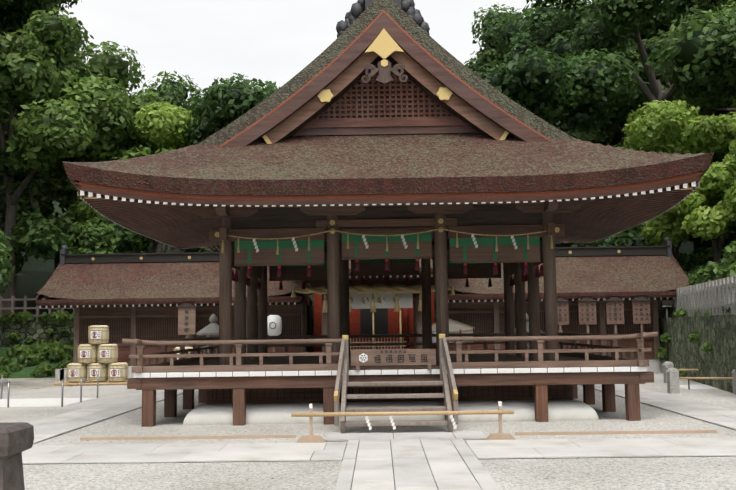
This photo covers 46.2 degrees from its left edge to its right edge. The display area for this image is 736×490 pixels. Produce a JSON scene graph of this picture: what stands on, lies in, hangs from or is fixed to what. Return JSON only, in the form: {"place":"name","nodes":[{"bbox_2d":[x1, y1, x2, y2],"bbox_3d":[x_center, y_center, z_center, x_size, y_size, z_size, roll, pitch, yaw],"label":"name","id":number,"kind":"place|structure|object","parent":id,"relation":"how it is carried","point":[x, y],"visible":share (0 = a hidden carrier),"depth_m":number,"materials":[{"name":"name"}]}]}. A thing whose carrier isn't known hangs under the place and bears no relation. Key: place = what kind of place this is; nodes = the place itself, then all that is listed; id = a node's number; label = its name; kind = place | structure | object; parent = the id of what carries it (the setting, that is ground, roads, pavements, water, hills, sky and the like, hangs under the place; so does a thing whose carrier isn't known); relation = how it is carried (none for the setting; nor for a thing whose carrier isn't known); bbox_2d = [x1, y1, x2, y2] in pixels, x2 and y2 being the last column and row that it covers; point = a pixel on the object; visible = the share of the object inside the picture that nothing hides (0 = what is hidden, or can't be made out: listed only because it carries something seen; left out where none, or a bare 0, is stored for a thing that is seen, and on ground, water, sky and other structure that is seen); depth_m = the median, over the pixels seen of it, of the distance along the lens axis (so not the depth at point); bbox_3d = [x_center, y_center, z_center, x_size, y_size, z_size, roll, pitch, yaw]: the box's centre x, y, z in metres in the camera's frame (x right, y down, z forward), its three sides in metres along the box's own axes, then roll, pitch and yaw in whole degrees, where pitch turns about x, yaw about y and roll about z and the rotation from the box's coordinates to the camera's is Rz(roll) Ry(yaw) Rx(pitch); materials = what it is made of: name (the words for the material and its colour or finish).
{"place":"outdoors","nodes":[
{"label":"outdoors","id":0,"kind":"place"},
{"bbox_2d":[3,246,186,276],"bbox_3d":[-10.248,0.666,23.810,12.555,0.668,0.013,-3,-6,23],"label":"overhead cable","id":1,"kind":"object","parent":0,"point":[95,263],"visible":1,"depth_m":22.45,"materials":[{"name":"grey metal"}]},
{"bbox_2d":[58,0,591,104],"label":"sky","id":2,"kind":"structure","parent":0,"point":[204,41],"materials":[{"name":"white"}]},
{"bbox_2d":[16,121,693,321],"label":"hillside","id":3,"kind":"structure","parent":0,"point":[32,284],"depth_m":49.25,"materials":[{"name":"green plant"}]},
{"bbox_2d":[0,230,14,296],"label":"shrub","id":4,"kind":"object","parent":3,"relation":"on","point":[4,260],"visible":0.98,"depth_m":25.55,"materials":[{"name":"green plant"}]},
{"bbox_2d":[0,235,27,270],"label":"tree","id":5,"kind":"object","parent":3,"relation":"on","point":[19,258],"visible":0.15,"depth_m":36.48,"materials":[{"name":"green plant"}]},
{"bbox_2d":[16,255,25,272],"bbox_3d":[-17.889,1.102,37.724,4.794,4.381,4.742,-1,-5,1],"label":"shrub","id":6,"kind":"object","parent":3,"relation":"on","point":[21,266],"depth_m":39.17,"materials":[{"name":"green plant"}]},
{"bbox_2d":[1,172,66,209],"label":"tree","id":7,"kind":"object","parent":3,"relation":"on","point":[45,187],"depth_m":56.17,"materials":[{"name":"green plant"}]},
{"bbox_2d":[0,0,94,131],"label":"tree","id":8,"kind":"object","parent":3,"relation":"on","point":[15,15],"visible":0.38,"depth_m":39.69,"materials":[{"name":"green plant"}]},
{"bbox_2d":[0,6,102,318],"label":"tree","id":9,"kind":"object","parent":3,"relation":"on","point":[45,131],"visible":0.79,"depth_m":34.67,"materials":[{"name":"green plant"}]},
{"bbox_2d":[0,20,144,230],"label":"tree","id":10,"kind":"object","parent":3,"relation":"on","point":[111,64],"visible":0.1,"depth_m":47.24,"materials":[{"name":"green plant"}]},
{"bbox_2d":[0,143,154,317],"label":"tree","id":11,"kind":"object","parent":3,"relation":"on","point":[41,236],"visible":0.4,"depth_m":35.41,"materials":[{"name":"green plant"}]},
{"bbox_2d":[0,73,174,218],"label":"tree","id":12,"kind":"object","parent":3,"relation":"on","point":[109,110],"visible":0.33,"depth_m":36.40,"materials":[{"name":"green plant"}]},
{"bbox_2d":[56,217,133,264],"bbox_3d":[-11.146,1.052,36.456,4.032,4.221,5.098,-1,-5,1],"label":"tree","id":13,"kind":"object","parent":3,"relation":"on","point":[95,239],"visible":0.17,"depth_m":34.80,"materials":[{"name":"green plant"}]},
{"bbox_2d":[67,102,198,252],"bbox_3d":[-9.752,-1.645,38.724,6.339,9.842,5.584,-1,-5,1],"label":"maple tree","id":14,"kind":"object","parent":3,"relation":"on","point":[160,128],"visible":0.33,"depth_m":37.00,"materials":[{"name":"green plant"}]},
{"bbox_2d":[97,72,186,159],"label":"tree","id":15,"kind":"object","parent":3,"relation":"on","point":[170,95],"visible":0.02,"depth_m":48.73,"materials":[{"name":"green plant"}]},
{"bbox_2d":[90,216,194,252],"bbox_3d":[-9.009,-0.049,37.566,7.261,6.707,5.266,-1,-5,1],"label":"broad tree","id":16,"kind":"object","parent":3,"relation":"on","point":[123,232],"visible":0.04,"depth_m":35.90,"materials":[{"name":"green plant"}]},
{"bbox_2d":[112,71,202,252],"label":"tree","id":17,"kind":"object","parent":3,"relation":"on","point":[180,83],"visible":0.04,"depth_m":56.30,"materials":[{"name":"green plant"}]},
{"bbox_2d":[181,247,219,252],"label":"broad tree","id":18,"kind":"object","parent":3,"relation":"on","point":[206,249],"depth_m":37.03,"materials":[{"name":"green plant"}]},
{"bbox_2d":[183,73,271,145],"bbox_3d":[-6.049,-1.854,38.108,9.591,10.247,7.094,-3,-6,20],"label":"broad tree","id":19,"kind":"object","parent":3,"relation":"on","point":[218,107],"visible":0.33,"depth_m":35.80,"materials":[{"name":"green plant"}]},
{"bbox_2d":[191,78,279,111],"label":"broad tree","id":20,"kind":"object","parent":3,"relation":"on","point":[272,87],"depth_m":47.44,"materials":[{"name":"green plant"}]},
{"bbox_2d":[464,4,553,121],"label":"tree","id":21,"kind":"object","parent":3,"relation":"on","point":[498,30],"visible":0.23,"depth_m":60.10,"materials":[{"name":"green plant"}]},
{"bbox_2d":[470,45,641,132],"bbox_3d":[6.340,-2.688,38.301,10.699,11.636,10.743,-1,-5,1],"label":"broad tree","id":22,"kind":"object","parent":3,"relation":"on","point":[580,90],"visible":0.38,"depth_m":35.62,"materials":[{"name":"green plant"}]},
{"bbox_2d":[503,0,666,126],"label":"broad tree","id":23,"kind":"object","parent":3,"relation":"on","point":[547,28],"visible":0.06,"depth_m":48.54,"materials":[{"name":"green plant"}]},
{"bbox_2d":[555,229,629,246],"bbox_3d":[9.083,1.042,35.938,3.729,3.701,4.907,-1,-5,1],"label":"tree","id":24,"kind":"object","parent":3,"relation":"on","point":[600,243],"visible":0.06,"depth_m":33.98,"materials":[{"name":"green plant"}]},
{"bbox_2d":[558,224,660,246],"bbox_3d":[9.895,-0.680,36.928,6.650,7.411,6.890,-1,-5,1],"label":"broad tree","id":25,"kind":"object","parent":3,"relation":"on","point":[635,238],"visible":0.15,"depth_m":34.05,"materials":[{"name":"green plant"}]},
{"bbox_2d":[564,6,690,147],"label":"conifer tree","id":26,"kind":"object","parent":3,"relation":"on","point":[612,137],"visible":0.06,"depth_m":43.82,"materials":[{"name":"green plant"}]},
{"bbox_2d":[565,0,735,135],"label":"tree","id":27,"kind":"object","parent":3,"relation":"on","point":[606,29],"visible":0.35,"depth_m":41.08,"materials":[{"name":"green plant"}]},
{"bbox_2d":[653,261,701,297],"bbox_3d":[12.207,1.587,33.381,3.729,2.795,3.727,-1,-5,1],"label":"shrub","id":28,"kind":"object","parent":3,"relation":"on","point":[691,271],"visible":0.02,"depth_m":32.64,"materials":[{"name":"green plant"}]},
{"bbox_2d":[621,100,735,254],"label":"maple tree","id":29,"kind":"object","parent":3,"relation":"on","point":[674,127],"visible":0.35,"depth_m":34.88,"materials":[{"name":"green plant"}]},
{"bbox_2d":[655,0,708,254],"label":"conifer tree","id":30,"kind":"object","parent":3,"relation":"on","point":[697,244],"depth_m":47.82,"materials":[{"name":"green plant"}]},
{"bbox_2d":[635,223,735,259],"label":"broad tree","id":31,"kind":"object","parent":3,"relation":"on","point":[730,235],"depth_m":36.86,"materials":[{"name":"green plant"}]},
{"bbox_2d":[640,159,735,265],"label":"maple tree","id":32,"kind":"object","parent":3,"relation":"on","point":[703,212],"visible":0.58,"depth_m":30.45,"materials":[{"name":"green plant"}]},
{"bbox_2d":[645,5,735,106],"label":"tree","id":33,"kind":"object","parent":3,"relation":"on","point":[701,59],"visible":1,"depth_m":31.32,"materials":[{"name":"green plant"}]},
{"bbox_2d":[676,244,735,271],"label":"tree","id":34,"kind":"object","parent":3,"relation":"on","point":[700,258],"visible":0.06,"depth_m":34.71,"materials":[{"name":"green plant"}]},
{"bbox_2d":[687,261,729,285],"bbox_3d":[11.535,1.414,27.237,3.032,1.867,2.811,-1,-5,1],"label":"shrub","id":35,"kind":"object","parent":3,"relation":"on","point":[711,271],"visible":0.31,"depth_m":26.55,"materials":[{"name":"green plant"}]},
{"bbox_2d":[687,0,735,117],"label":"tree","id":36,"kind":"object","parent":3,"relation":"on","point":[728,107],"visible":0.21,"depth_m":40.81,"materials":[{"name":"green plant"}]},
{"bbox_2d":[706,112,735,122],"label":"maple tree","id":37,"kind":"object","parent":3,"relation":"on","point":[733,118],"visible":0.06,"depth_m":36.69,"materials":[{"name":"green plant"}]},
{"bbox_2d":[712,150,733,163],"bbox_3d":[17.803,-1.542,35.977,6.770,8.161,5.323,-4,-6,29],"label":"tree","id":38,"kind":"object","parent":3,"relation":"on","point":[718,160],"visible":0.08,"depth_m":35.77,"materials":[{"name":"green plant"}]},
{"bbox_2d":[719,241,735,276],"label":"shrub","id":39,"kind":"object","parent":3,"relation":"on","point":[730,265],"visible":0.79,"depth_m":23.62,"materials":[{"name":"green plant"}]},
{"bbox_2d":[722,138,735,211],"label":"maple tree","id":40,"kind":"object","parent":3,"relation":"on","point":[730,194],"visible":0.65,"depth_m":29.30,"materials":[{"name":"green plant"}]},
{"bbox_2d":[0,373,735,489],"bbox_3d":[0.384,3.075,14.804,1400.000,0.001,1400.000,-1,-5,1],"label":"ground","id":41,"kind":"structure","parent":0,"point":[668,473],"depth_m":10.69,"materials":[{"name":"grey gravel"}]},
{"bbox_2d":[0,422,33,489],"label":"stone pillar","id":42,"kind":"structure","parent":41,"relation":"on","point":[16,439],"depth_m":4.74,"materials":[{"name":"grey stone"}]},
{"bbox_2d":[0,344,73,378],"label":"bank grass","id":43,"kind":"structure","parent":41,"relation":"on","point":[24,371],"depth_m":32.11,"materials":[{"name":"green plant"}]},
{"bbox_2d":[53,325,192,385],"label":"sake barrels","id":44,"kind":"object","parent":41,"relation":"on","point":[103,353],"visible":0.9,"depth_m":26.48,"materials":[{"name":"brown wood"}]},
{"bbox_2d":[196,314,218,353],"bbox_3d":[-4.405,3.011,24.516,0.960,2.100,0.840,-1,-5,1],"label":"stone lantern","id":45,"kind":"object","parent":41,"relation":"on","point":[212,328],"visible":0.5,"depth_m":24.36,"materials":[{"name":"grey stone"}]},
{"bbox_2d":[55,361,665,380],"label":"plinth","id":46,"kind":"structure","parent":41,"relation":"on","point":[654,367],"depth_m":29.16,"materials":[{"name":"stone"}]},
{"bbox_2d":[35,236,688,368],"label":"corridor wings","id":47,"kind":"object","parent":46,"relation":"on","point":[143,296],"visible":0.56,"depth_m":29.77},
{"bbox_2d":[267,258,454,351],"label":"inner shrine hall","id":48,"kind":"structure","parent":41,"relation":"on","point":[393,305],"depth_m":27.68,"materials":[{"name":"brown wood"}]},
{"bbox_2d":[0,384,735,489],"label":"stone paths","id":49,"kind":"structure","parent":41,"relation":"on","point":[433,460],"depth_m":11.54,"materials":[{"name":"grey stone"}]},
{"bbox_2d":[0,314,735,392],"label":"retaining walls","id":50,"kind":"structure","parent":41,"relation":"on","point":[718,332],"depth_m":24.74,"materials":[{"name":"stone"}]},
{"bbox_2d":[0,306,730,377],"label":"wall ferns and weeds","id":51,"kind":"object","parent":50,"relation":"on","point":[48,348],"visible":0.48,"depth_m":32.40,"materials":[{"name":"green plant"}]},
{"bbox_2d":[0,275,735,321],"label":"stone and timber fences","id":52,"kind":"object","parent":50,"relation":"on","point":[714,296],"visible":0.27,"depth_m":25.23,"materials":[{"name":"grey wood"}]},
{"bbox_2d":[0,361,735,407],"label":"rope posts and bollards","id":53,"kind":"object","parent":41,"relation":"on","point":[671,375],"visible":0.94,"depth_m":20.52,"materials":[{"name":"stone"}]},
{"bbox_2d":[127,353,653,426],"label":"raised platform","id":54,"kind":"structure","parent":41,"relation":"on","point":[243,398],"depth_m":15.03,"materials":[{"name":"brown wood"}]},
{"bbox_2d":[193,200,580,365],"bbox_3d":[0.402,0.908,19.003,7.400,3.253,6.490,-1,-5,1],"label":"haiden frame","id":55,"kind":"object","parent":54,"relation":"on","point":[477,218],"visible":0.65,"depth_m":16.44,"materials":[{"name":"brown wood"}]},
{"bbox_2d":[221,228,552,254],"bbox_3d":[0.356,-0.081,16.265,6.258,0.463,0.065,-1,-5,1],"label":"sacred rope","id":56,"kind":"object","parent":55,"relation":"attached to","point":[403,240],"visible":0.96,"depth_m":16.26,"materials":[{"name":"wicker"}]},
{"bbox_2d":[232,233,542,289],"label":"haiden blinds","id":57,"kind":"object","parent":55,"relation":"hanging from","point":[466,260],"visible":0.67,"depth_m":16.45,"materials":[{"name":"green fabric"}]},
{"bbox_2d":[63,0,713,249],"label":"roof","id":58,"kind":"structure","parent":55,"relation":"on","point":[384,102],"depth_m":15.90,"materials":[{"name":"brown wood"}]},
{"bbox_2d":[122,330,657,372],"bbox_3d":[0.419,2.234,18.877,9.325,0.589,8.415,-1,-5,1],"label":"railing","id":59,"kind":"object","parent":54,"relation":"on","point":[169,362],"visible":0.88,"depth_m":14.99,"materials":[{"name":"brown wood"}]},
{"bbox_2d":[351,349,435,369],"bbox_3d":[0.440,1.979,14.928,1.470,0.345,0.140,-1,-5,1],"label":"shrine name board","id":60,"kind":"object","parent":54,"relation":"on","point":[382,357],"visible":1,"depth_m":14.91,"materials":[{"name":"brown wood"}]},
{"bbox_2d":[334,334,457,432],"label":"haiden stairs","id":61,"kind":"structure","parent":41,"relation":"on","point":[445,364],"depth_m":13.96,"materials":[{"name":"brown wood"}]},
{"bbox_2d":[80,401,716,442],"bbox_3d":[0.429,2.602,12.800,9.650,0.560,0.698,-1,-5,1],"label":"bamboo barrier","id":62,"kind":"object","parent":41,"relation":"on","point":[312,438],"visible":0.98,"depth_m":12.53,"materials":[{"name":"brown wood"}]},
{"bbox_2d":[87,406,729,486],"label":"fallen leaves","id":63,"kind":"object","parent":41,"relation":"on","point":[482,439],"visible":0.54,"depth_m":10.04,"materials":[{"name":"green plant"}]},
{"bbox_2d":[176,297,650,359],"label":"wooden plaques","id":64,"kind":"object","parent":41,"relation":"on","point":[586,309],"visible":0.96,"depth_m":28.70,"materials":[{"name":"brown wood"}]},
{"bbox_2d":[514,313,541,348],"bbox_3d":[4.494,2.934,24.408,0.914,2.000,0.800,-1,-5,1],"label":"stone lantern","id":65,"kind":"object","parent":41,"relation":"on","point":[527,326],"visible":0.17,"depth_m":24.33,"materials":[{"name":"grey stone"}]},
{"bbox_2d":[661,300,671,373],"bbox_3d":[9.997,3.066,28.745,0.400,2.420,0.400,-1,-5,1],"label":"lamp post","id":66,"kind":"object","parent":41,"relation":"on","point":[666,304],"visible":0.5,"depth_m":28.75,"materials":[{"name":"metal"}]},
{"bbox_2d":[421,319,474,349],"bbox_3d":[2.337,3.077,25.025,1.563,1.889,0.600,-1,-5,1],"label":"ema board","id":67,"kind":"object","parent":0,"point":[456,326],"visible":0.19,"depth_m":25.05,"materials":[{"name":"beige stone"}]}
]}

